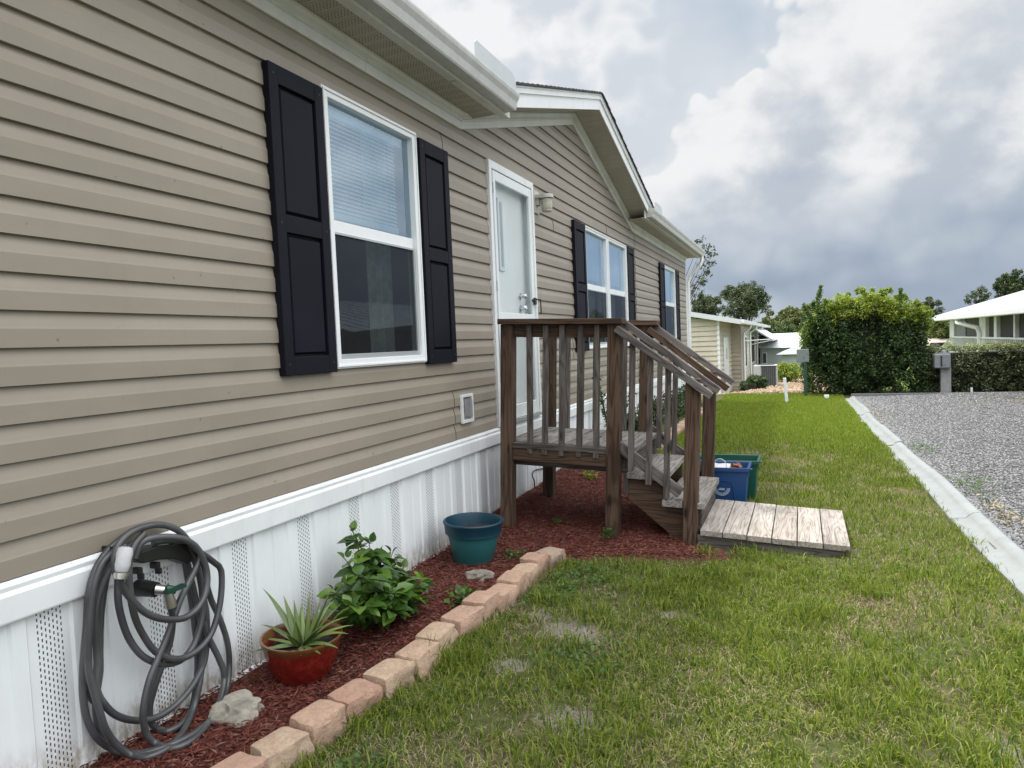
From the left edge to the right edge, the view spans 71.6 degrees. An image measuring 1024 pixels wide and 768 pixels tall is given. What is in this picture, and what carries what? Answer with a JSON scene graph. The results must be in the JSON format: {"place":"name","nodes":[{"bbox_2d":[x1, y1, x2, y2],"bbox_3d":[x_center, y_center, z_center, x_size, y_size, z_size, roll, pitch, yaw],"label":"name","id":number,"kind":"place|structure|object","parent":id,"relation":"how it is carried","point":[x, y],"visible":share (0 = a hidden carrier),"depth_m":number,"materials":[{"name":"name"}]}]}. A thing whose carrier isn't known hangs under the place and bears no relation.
{"place":"outdoors","nodes":[
{"label":"outdoors","id":0,"kind":"place"},
{"bbox_2d":[79,468,740,767],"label":"mulch ground","id":1,"kind":"structure","parent":0,"point":[207,739],"depth_m":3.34,"materials":[{"name":"brown wood"}]},
{"bbox_2d":[208,689,263,727],"bbox_3d":[-1.016,1.226,2.619,0.218,0.125,0.175,-1,3,22],"label":"limestone rock","id":2,"kind":"object","parent":1,"relation":"on","point":[238,706],"visible":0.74,"depth_m":2.58,"materials":[{"name":"grey stone"}]},
{"bbox_2d":[249,590,350,686],"bbox_3d":[-0.856,1.014,2.912,0.492,0.374,0.330,-1,3,22],"label":"potted plant","id":3,"kind":"object","parent":1,"relation":"on","point":[299,650],"visible":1,"depth_m":2.86,"materials":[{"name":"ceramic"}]},
{"bbox_2d":[316,520,434,629],"bbox_3d":[-0.648,0.916,3.374,0.487,0.483,0.785,-1,3,22],"label":"leafy shrub","id":4,"kind":"object","parent":1,"relation":"on","point":[383,595],"visible":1,"depth_m":3.28,"materials":[{"name":"green plant"}]},
{"bbox_2d":[444,584,480,606],"bbox_3d":[-0.262,1.082,3.665,0.193,0.101,0.183,-4,4,-27],"label":"weed","id":5,"kind":"object","parent":1,"relation":"on","point":[459,590],"visible":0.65,"depth_m":3.65,"materials":[{"name":"green plant"}]},
{"bbox_2d":[443,512,503,565],"bbox_3d":[-0.234,0.962,4.385,0.374,0.266,0.374,-1,3,22],"label":"teal pot","id":6,"kind":"object","parent":1,"relation":"on","point":[473,538],"visible":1,"depth_m":4.28,"materials":[{"name":"plastic"}]},
{"bbox_2d":[464,569,494,582],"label":"limestone rock","id":7,"kind":"object","parent":1,"relation":"on","point":[483,574],"visible":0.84,"depth_m":4.02,"materials":[{"name":"grey stone"}]},
{"bbox_2d":[501,548,526,561],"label":"weed","id":8,"kind":"object","parent":1,"relation":"on","point":[511,553],"visible":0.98,"depth_m":4.43,"materials":[{"name":"green plant"}]},
{"bbox_2d":[551,516,561,523],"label":"weed","id":9,"kind":"object","parent":1,"relation":"on","point":[556,520],"visible":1,"depth_m":5.19,"materials":[{"name":"green plant"}]},
{"bbox_2d":[580,470,597,479],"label":"weed","id":10,"kind":"object","parent":1,"relation":"on","point":[591,475],"visible":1,"depth_m":6.64,"materials":[{"name":"green plant"}]},
{"bbox_2d":[601,526,615,539],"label":"weed","id":11,"kind":"object","parent":1,"relation":"on","point":[608,533],"visible":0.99,"depth_m":4.71,"materials":[{"name":"green plant"}]},
{"bbox_2d":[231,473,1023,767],"bbox_3d":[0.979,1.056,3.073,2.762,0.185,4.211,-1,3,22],"label":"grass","id":12,"kind":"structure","parent":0,"point":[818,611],"depth_m":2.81,"materials":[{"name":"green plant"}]},
{"bbox_2d":[290,331,1023,767],"bbox_3d":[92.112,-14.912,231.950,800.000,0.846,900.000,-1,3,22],"label":"ground","id":13,"kind":"structure","parent":0,"point":[821,745],"depth_m":2.79,"materials":[{"name":"green plant"}]},
{"bbox_2d":[211,751,267,767],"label":"edging stone","id":14,"kind":"object","parent":13,"relation":"on","point":[239,759],"visible":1,"depth_m":2.17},
{"bbox_2d":[250,726,314,767],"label":"edging stone","id":15,"kind":"object","parent":13,"relation":"on","point":[287,743],"visible":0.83,"depth_m":2.27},
{"bbox_2d":[289,699,350,753],"bbox_3d":[-0.668,1.185,2.443,0.152,0.129,0.190,-1,3,22],"label":"edging stone","id":16,"kind":"object","parent":13,"relation":"on","point":[319,719],"visible":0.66,"depth_m":2.41,"materials":[{"name":"stone"}]},
{"bbox_2d":[0,0,704,767],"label":"mobile home","id":17,"kind":"object","parent":13,"relation":"on","point":[272,272],"visible":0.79,"depth_m":3.10,"materials":[{"name":"beige plastic"}]},
{"bbox_2d":[102,543,197,579],"bbox_3d":[-1.274,0.603,2.524,0.070,0.147,0.345,-1,3,22],"label":"hose hanger","id":18,"kind":"object","parent":17,"relation":"attached to","point":[176,553],"visible":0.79,"depth_m":2.52,"materials":[{"name":"black plastic"}]},
{"bbox_2d":[78,521,231,760],"bbox_3d":[-1.179,0.856,2.514,0.228,0.771,0.644,-1,3,22],"label":"garden hose","id":19,"kind":"object","parent":18,"relation":"hanging from","point":[119,557],"visible":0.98,"depth_m":2.40,"materials":[{"name":"grey rubber"}]},
{"bbox_2d":[319,84,426,368],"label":"window","id":20,"kind":"structure","parent":17,"relation":"in","point":[377,271],"depth_m":4.05,"materials":[{"name":"clear glass"}]},
{"bbox_2d":[485,159,541,426],"bbox_3d":[0.016,-0.717,5.885,0.184,2.048,0.965,-1,3,22],"label":"door","id":21,"kind":"structure","parent":17,"relation":"in","point":[512,251],"depth_m":5.99,"materials":[{"name":"white paint"}]},
{"bbox_2d":[532,468,542,487],"bbox_3d":[0.404,0.874,6.696,0.023,0.324,1.222,-1,3,22],"label":"pipe","id":22,"kind":"object","parent":17,"relation":"attached to","point":[533,477],"visible":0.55,"depth_m":6.17,"materials":[{"name":"black plastic"}]},
{"bbox_2d":[585,225,628,348],"bbox_3d":[1.161,-1.124,8.709,0.081,1.360,2.000,-1,3,22],"label":"window","id":23,"kind":"structure","parent":17,"relation":"in","point":[606,257],"depth_m":8.63,"materials":[{"name":"clear glass"}]},
{"bbox_2d":[665,266,676,342],"bbox_3d":[2.826,-1.417,12.799,0.081,1.355,1.130,-1,3,22],"label":"window","id":24,"kind":"structure","parent":17,"relation":"in","point":[670,290],"depth_m":13.02,"materials":[{"name":"clear glass"}]},
{"bbox_2d":[327,678,382,726],"bbox_3d":[-0.573,1.175,2.611,0.140,0.119,0.197,0,4,34],"label":"edging stone","id":25,"kind":"object","parent":13,"relation":"on","point":[353,694],"visible":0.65,"depth_m":2.57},
{"bbox_2d":[330,740,399,767],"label":"weed patch","id":26,"kind":"object","parent":13,"relation":"on","point":[357,759],"visible":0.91,"depth_m":2.27,"materials":[{"name":"green plant"}]},
{"bbox_2d":[363,658,416,703],"bbox_3d":[-0.480,1.162,2.771,0.151,0.120,0.185,-1,3,22],"label":"edging stone","id":27,"kind":"object","parent":13,"relation":"on","point":[386,674],"visible":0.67,"depth_m":2.74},
{"bbox_2d":[395,639,441,681],"bbox_3d":[-0.387,1.147,2.929,0.139,0.125,0.193,-1,3,22],"label":"edging stone","id":28,"kind":"object","parent":13,"relation":"on","point":[419,654],"visible":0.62,"depth_m":2.90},
{"bbox_2d":[415,621,458,652],"bbox_3d":[-0.329,1.134,3.132,0.133,0.119,0.208,-1,3,22],"label":"edging stone","id":29,"kind":"object","parent":13,"relation":"on","point":[445,633],"visible":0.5,"depth_m":3.10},
{"bbox_2d":[440,605,485,637],"bbox_3d":[-0.232,1.116,3.304,0.135,0.121,0.210,-1,4,29],"label":"edging stone","id":30,"kind":"object","parent":13,"relation":"on","point":[462,618],"visible":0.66,"depth_m":3.27,"materials":[{"name":"beige stone"}]},
{"bbox_2d":[462,591,499,623],"bbox_3d":[-0.154,1.100,3.487,0.139,0.127,0.180,-1,3,22],"label":"edging stone","id":31,"kind":"object","parent":13,"relation":"on","point":[487,600],"visible":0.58,"depth_m":3.46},
{"bbox_2d":[486,583,518,613],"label":"edging stone","id":32,"kind":"object","parent":13,"relation":"on","point":[509,593],"visible":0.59,"depth_m":3.60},
{"bbox_2d":[496,570,528,598],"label":"edging stone","id":33,"kind":"object","parent":13,"relation":"on","point":[520,579],"visible":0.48,"depth_m":3.78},
{"bbox_2d":[512,563,538,588],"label":"edging stone","id":34,"kind":"object","parent":13,"relation":"on","point":[531,570],"visible":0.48,"depth_m":3.96,"materials":[{"name":"beige stone"}]},
{"bbox_2d":[520,552,548,576],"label":"edging stone","id":35,"kind":"object","parent":13,"relation":"on","point":[540,560],"visible":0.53,"depth_m":4.11,"materials":[{"name":"beige stone"}]},
{"bbox_2d":[536,547,565,569],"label":"edging stone","id":36,"kind":"object","parent":13,"relation":"on","point":[554,554],"visible":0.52,"depth_m":4.23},
{"bbox_2d":[511,573,600,614],"bbox_3d":[0.286,1.093,3.692,0.425,0.059,0.703,-1,3,22],"label":"weed patch","id":37,"kind":"object","parent":13,"relation":"on","point":[561,597],"visible":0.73,"depth_m":3.68,"materials":[{"name":"green plant"}]},
{"bbox_2d":[528,637,638,691],"bbox_3d":[0.336,1.136,2.939,0.488,0.069,0.448,-3,3,-15],"label":"weed patch","id":38,"kind":"object","parent":13,"relation":"on","point":[578,653],"visible":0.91,"depth_m":2.96,"materials":[{"name":"green plant"}]},
{"bbox_2d":[543,558,648,595],"bbox_3d":[0.448,1.072,3.927,0.632,0.067,0.676,-2,3,1],"label":"weed patch","id":39,"kind":"object","parent":13,"relation":"on","point":[573,572],"visible":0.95,"depth_m":3.96,"materials":[{"name":"green plant"}]},
{"bbox_2d":[592,374,636,426],"bbox_3d":[1.151,0.357,7.907,0.403,0.985,0.624,-1,3,22],"label":"airy bed plant","id":40,"kind":"object","parent":13,"relation":"on","point":[602,402],"visible":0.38,"depth_m":7.79,"materials":[{"name":"green plant"}]},
{"bbox_2d":[497,318,734,545],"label":"porch steps","id":41,"kind":"structure","parent":13,"relation":"on","point":[661,490],"depth_m":4.83,"materials":[{"name":"brown wood"}]},
{"bbox_2d":[626,407,638,431],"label":"bed shrub","id":42,"kind":"object","parent":13,"relation":"on","point":[636,423],"visible":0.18,"depth_m":8.34,"materials":[{"name":"green plant"}]},
{"bbox_2d":[636,395,671,426],"bbox_3d":[1.900,0.412,9.620,0.542,0.630,0.664,-1,3,22],"label":"bed shrub","id":43,"kind":"object","parent":13,"relation":"on","point":[655,408],"visible":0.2,"depth_m":9.51,"materials":[{"name":"green plant"}]},
{"bbox_2d":[662,388,684,419],"bbox_3d":[2.544,0.341,11.103,0.454,0.556,0.664,-1,3,22],"label":"bed shrub","id":44,"kind":"object","parent":13,"relation":"on","point":[681,401],"visible":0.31,"depth_m":11.02,"materials":[{"name":"green plant"}]},
{"bbox_2d":[671,427,682,434],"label":"edging stone","id":45,"kind":"object","parent":13,"relation":"on","point":[679,429],"visible":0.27,"depth_m":9.68,"materials":[{"name":"beige stone"}]},
{"bbox_2d":[677,423,684,430],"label":"edging stone","id":46,"kind":"object","parent":13,"relation":"on","point":[681,425],"visible":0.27,"depth_m":10.03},
{"bbox_2d":[678,382,701,407],"bbox_3d":[3.135,0.240,12.629,0.498,0.543,0.595,-3,3,-3],"label":"bed shrub","id":47,"kind":"object","parent":13,"relation":"on","point":[681,389],"visible":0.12,"depth_m":12.56,"materials":[{"name":"green plant"}]},
{"bbox_2d":[686,236,718,308],"bbox_3d":[4.502,-1.544,18.080,1.572,4.391,0.404,-1,3,22],"label":"sparse tree","id":48,"kind":"object","parent":13,"relation":"on","point":[702,283],"visible":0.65,"depth_m":17.86,"materials":[{"name":"green plant"}]},
{"bbox_2d":[691,292,726,318],"bbox_3d":[10.112,-2.509,36.786,2.092,4.501,1.961,-1,3,22],"label":"oak tree","id":49,"kind":"object","parent":13,"relation":"on","point":[708,305],"visible":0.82,"depth_m":36.35,"materials":[{"name":"green plant"}]},
{"bbox_2d":[699,460,751,501],"bbox_3d":[1.660,0.809,5.664,0.508,0.344,0.318,-1,3,22],"label":"blue bin","id":50,"kind":"object","parent":13,"relation":"on","point":[732,485],"visible":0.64,"depth_m":5.50,"materials":[{"name":"plastic"}]},
{"bbox_2d":[715,458,730,467],"bbox_3d":[1.629,0.658,5.666,0.336,0.154,0.252,-1,3,22],"label":"bucket","id":51,"kind":"object","parent":50,"relation":"in","point":[725,465],"visible":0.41,"depth_m":5.60,"materials":[{"name":"white paint"}]},
{"bbox_2d":[730,462,742,467],"bbox_3d":[1.752,0.652,5.561,0.104,0.070,0.092,-3,3,-2],"label":"crumpled packaging","id":52,"kind":"object","parent":50,"relation":"in","point":[736,465],"visible":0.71,"depth_m":5.54},
{"bbox_2d":[700,454,761,499],"bbox_3d":[1.827,0.785,5.946,0.523,0.347,0.328,-1,3,22],"label":"green bin","id":53,"kind":"object","parent":13,"relation":"on","point":[753,476],"visible":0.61,"depth_m":5.80,"materials":[{"name":"plastic"}]},
{"bbox_2d":[691,312,777,394],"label":"neighbour house","id":54,"kind":"structure","parent":13,"relation":"on","point":[728,346],"depth_m":26.64,"materials":[{"name":"beige"}]},
{"bbox_2d":[723,337,729,392],"bbox_3d":[7.865,-0.669,26.021,0.040,2.080,1.700,-1,3,22],"label":"side door","id":55,"kind":"structure","parent":54,"relation":"in","point":[725,339],"depth_m":25.90,"materials":[{"name":"white paint"}]},
{"bbox_2d":[745,335,746,366],"bbox_3d":[9.582,-1.333,29.115,0.053,1.320,0.800,-1,3,22],"label":"window","id":56,"kind":"structure","parent":54,"relation":"in","point":[745,335],"depth_m":29.11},
{"bbox_2d":[751,335,754,363],"bbox_3d":[11.276,-1.633,33.274,0.053,1.320,2.200,-1,3,22],"label":"window","id":57,"kind":"structure","parent":54,"relation":"in","point":[752,336],"depth_m":33.12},
{"bbox_2d":[758,335,760,358],"bbox_3d":[13.759,-2.073,39.373,0.053,1.320,3.000,-1,3,22],"label":"window","id":58,"kind":"structure","parent":54,"relation":"in","point":[759,336],"depth_m":38.21,"materials":[{"name":"black glass"}]},
{"bbox_2d":[719,280,771,325],"bbox_3d":[11.341,-2.582,34.207,2.432,4.828,2.360,-3,3,-15],"label":"oak tree","id":59,"kind":"object","parent":13,"relation":"on","point":[748,301],"visible":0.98,"depth_m":33.63,"materials":[{"name":"green plant"}]},
{"bbox_2d":[666,499,849,556],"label":"wooden platform","id":60,"kind":"structure","parent":13,"relation":"on","point":[726,524],"depth_m":4.58,"materials":[{"name":"brown wood"}]},
{"bbox_2d":[757,316,780,329],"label":"tree","id":61,"kind":"object","parent":13,"relation":"on","point":[767,320],"visible":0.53,"depth_m":44.62,"materials":[{"name":"green plant"}]},
{"bbox_2d":[701,389,843,395],"bbox_3d":[8.156,0.173,22.067,3.400,0.810,13.100,-1,3,22],"label":"rock bed","id":62,"kind":"object","parent":13,"relation":"on","point":[736,390],"visible":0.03,"depth_m":27.05,"materials":[{"name":"beige gravel"}]},
{"bbox_2d":[738,380,747,390],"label":"round shrub","id":63,"kind":"object","parent":62,"relation":"on","point":[742,387],"visible":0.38,"depth_m":20.91,"materials":[{"name":"green plant"}]},
{"bbox_2d":[746,384,756,389],"bbox_3d":[6.742,0.114,19.988,0.300,0.220,0.300,-1,3,22],"label":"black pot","id":64,"kind":"object","parent":62,"relation":"on","point":[751,386],"visible":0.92,"depth_m":19.88,"materials":[{"name":"plastic"}]},
{"bbox_2d":[743,374,768,388],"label":"round shrub","id":65,"kind":"object","parent":62,"relation":"on","point":[760,381],"visible":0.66,"depth_m":20.23,"materials":[{"name":"green plant"}]},
{"bbox_2d":[753,364,777,385],"bbox_3d":[7.867,-0.236,22.004,0.676,0.776,0.680,-1,3,22],"label":"air conditioner","id":66,"kind":"object","parent":62,"relation":"on","point":[769,372],"visible":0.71,"depth_m":21.68,"materials":[{"name":"metal"}]},
{"bbox_2d":[716,374,824,394],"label":"river rocks","id":67,"kind":"object","parent":62,"relation":"on","point":[794,386],"visible":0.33,"depth_m":18.84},
{"bbox_2d":[777,361,802,381],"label":"round shrub","id":68,"kind":"object","parent":62,"relation":"on","point":[789,372],"visible":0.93,"depth_m":23.14,"materials":[{"name":"green plant"}]},
{"bbox_2d":[659,392,892,454],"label":"grass","id":69,"kind":"structure","parent":13,"relation":"on","point":[798,409],"depth_m":10.93,"materials":[{"name":"green plant"}]},
{"bbox_2d":[766,309,787,322],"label":"tree","id":70,"kind":"object","parent":13,"relation":"on","point":[780,316],"visible":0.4,"depth_m":48.11,"materials":[{"name":"green plant"}]},
{"bbox_2d":[768,324,798,333],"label":"tree","id":71,"kind":"object","parent":13,"relation":"on","point":[789,328],"visible":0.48,"depth_m":40.45,"materials":[{"name":"green plant"}]},
{"bbox_2d":[758,333,809,363],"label":"grey house","id":72,"kind":"structure","parent":13,"relation":"on","point":[769,350],"depth_m":37.68,"materials":[{"name":"white metal"}]},
{"bbox_2d":[762,352,766,363],"bbox_3d":[13.409,-1.373,37.672,0.240,0.594,0.080,-1,3,22],"label":"window","id":73,"kind":"structure","parent":72,"relation":"in","point":[764,355],"depth_m":37.64,"materials":[{"name":"glass"}]},
{"bbox_2d":[783,378,787,402],"bbox_3d":[5.206,0.159,13.492,0.092,0.552,0.033,-1,3,22],"label":"marker stake","id":74,"kind":"object","parent":13,"relation":"on","point":[785,389],"visible":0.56,"depth_m":13.48,"materials":[{"name":"white plastic"}]},
{"bbox_2d":[776,346,800,366],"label":"shed","id":75,"kind":"structure","parent":13,"relation":"on","point":[788,356],"depth_m":33.57,"materials":[{"name":"white metal"}]},
{"bbox_2d":[780,306,805,330],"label":"tree","id":76,"kind":"object","parent":13,"relation":"on","point":[794,318],"visible":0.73,"depth_m":45.94,"materials":[{"name":"green plant"}]},
{"bbox_2d":[796,349,808,395],"bbox_3d":[6.053,-0.205,14.764,0.241,1.042,0.170,-1,3,22],"label":"utility pedestal","id":77,"kind":"object","parent":13,"relation":"on","point":[801,354],"visible":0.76,"depth_m":14.69,"materials":[{"name":"grey metal"}]},
{"bbox_2d":[800,303,820,316],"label":"tree","id":78,"kind":"object","parent":13,"relation":"on","point":[808,307],"visible":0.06,"depth_m":49.37,"materials":[{"name":"green plant"}]},
{"bbox_2d":[656,421,969,536],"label":"grass","id":79,"kind":"structure","parent":13,"relation":"on","point":[834,478],"depth_m":6.40,"materials":[{"name":"green plant"}]},
{"bbox_2d":[796,285,935,395],"bbox_3d":[7.372,-0.901,14.936,2.599,2.419,1.710,-1,3,22],"label":"overgrown bush","id":80,"kind":"object","parent":13,"relation":"on","point":[873,342],"visible":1,"depth_m":14.41,"materials":[{"name":"green plant"}]},
{"bbox_2d":[921,296,945,332],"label":"pine tree","id":81,"kind":"object","parent":13,"relation":"on","point":[930,302],"visible":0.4,"depth_m":53.34,"materials":[{"name":"green plant"}]},
{"bbox_2d":[845,396,1023,596],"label":"kerb","id":82,"kind":"structure","parent":13,"relation":"on","point":[1008,552],"depth_m":5.01,"materials":[{"name":"grey concrete"}]},
{"bbox_2d":[851,392,1022,396],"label":"gravel border","id":83,"kind":"object","parent":13,"relation":"on","point":[876,394],"visible":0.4,"depth_m":13.78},
{"bbox_2d":[927,313,949,338],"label":"tree","id":84,"kind":"object","parent":13,"relation":"on","point":[941,329],"visible":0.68,"depth_m":41.02,"materials":[{"name":"green plant"}]},
{"bbox_2d":[927,337,949,342],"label":"tan roofed building","id":85,"kind":"structure","parent":13,"relation":"on","point":[934,340],"depth_m":40.96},
{"bbox_2d":[930,342,949,352],"bbox_3d":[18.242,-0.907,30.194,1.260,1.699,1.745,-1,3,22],"label":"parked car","id":86,"kind":"object","parent":13,"relation":"on","point":[939,343],"visible":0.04,"depth_m":30.65,"materials":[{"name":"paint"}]},
{"bbox_2d":[932,350,950,392],"bbox_3d":[8.427,-0.175,13.907,0.298,0.977,0.332,-1,3,22],"label":"mailbox post","id":87,"kind":"object","parent":13,"relation":"on","point":[942,360],"visible":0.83,"depth_m":13.83,"materials":[{"name":"plastic"}]},
{"bbox_2d":[872,393,1023,547],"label":"gravel drive","id":88,"kind":"structure","parent":13,"relation":"on","point":[1015,491],"depth_m":7.76,"materials":[{"name":"grey gravel"}]},
{"bbox_2d":[869,407,893,423],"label":"gravel weeds","id":89,"kind":"object","parent":88,"relation":"on","point":[878,413],"visible":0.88,"depth_m":10.73,"materials":[{"name":"grey gravel"}]},
{"bbox_2d":[908,436,946,453],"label":"gravel weeds","id":90,"kind":"object","parent":88,"relation":"on","point":[922,445],"visible":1,"depth_m":7.54,"materials":[{"name":"green plant"}]},
{"bbox_2d":[856,392,1023,550],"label":"gravel","id":91,"kind":"structure","parent":88,"relation":"on","point":[944,462],"depth_m":8.21,"materials":[{"name":"grey gravel"}]},
{"bbox_2d":[936,394,1023,403],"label":"gravel weeds","id":92,"kind":"object","parent":88,"relation":"on","point":[990,399],"visible":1,"depth_m":11.58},
{"bbox_2d":[945,466,1023,506],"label":"gravel weeds","id":93,"kind":"object","parent":88,"relation":"on","point":[964,476],"visible":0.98,"depth_m":5.71,"materials":[{"name":"green plant"}]},
{"bbox_2d":[976,494,1023,529],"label":"gravel weeds","id":94,"kind":"object","parent":88,"relation":"on","point":[1005,514],"visible":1,"depth_m":4.79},
{"bbox_2d":[919,341,1023,392],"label":"hedge","id":95,"kind":"object","parent":13,"relation":"on","point":[992,370],"visible":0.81,"depth_m":13.93,"materials":[{"name":"green plant"}]},
{"bbox_2d":[963,285,991,304],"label":"tree","id":96,"kind":"object","parent":13,"relation":"on","point":[975,295],"visible":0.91,"depth_m":48.98,"materials":[{"name":"green plant"}]},
{"bbox_2d":[932,290,1023,352],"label":"white roofed house","id":97,"kind":"structure","parent":13,"relation":"on","point":[998,319],"depth_m":17.45,"materials":[{"name":"metal"}]},
{"bbox_2d":[992,272,1022,298],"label":"tree","id":98,"kind":"object","parent":13,"relation":"on","point":[1002,286],"visible":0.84,"depth_m":39.81,"materials":[{"name":"green plant"}]},
{"bbox_2d":[1010,268,1023,290],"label":"tree","id":99,"kind":"object","parent":13,"relation":"on","point":[1016,272],"visible":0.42,"depth_m":41.42,"materials":[{"name":"green plant"}]},
{"bbox_2d":[410,0,1023,322],"label":"sky","id":100,"kind":"structure","parent":0,"point":[841,146],"materials":[{"name":"grey"}]}
]}

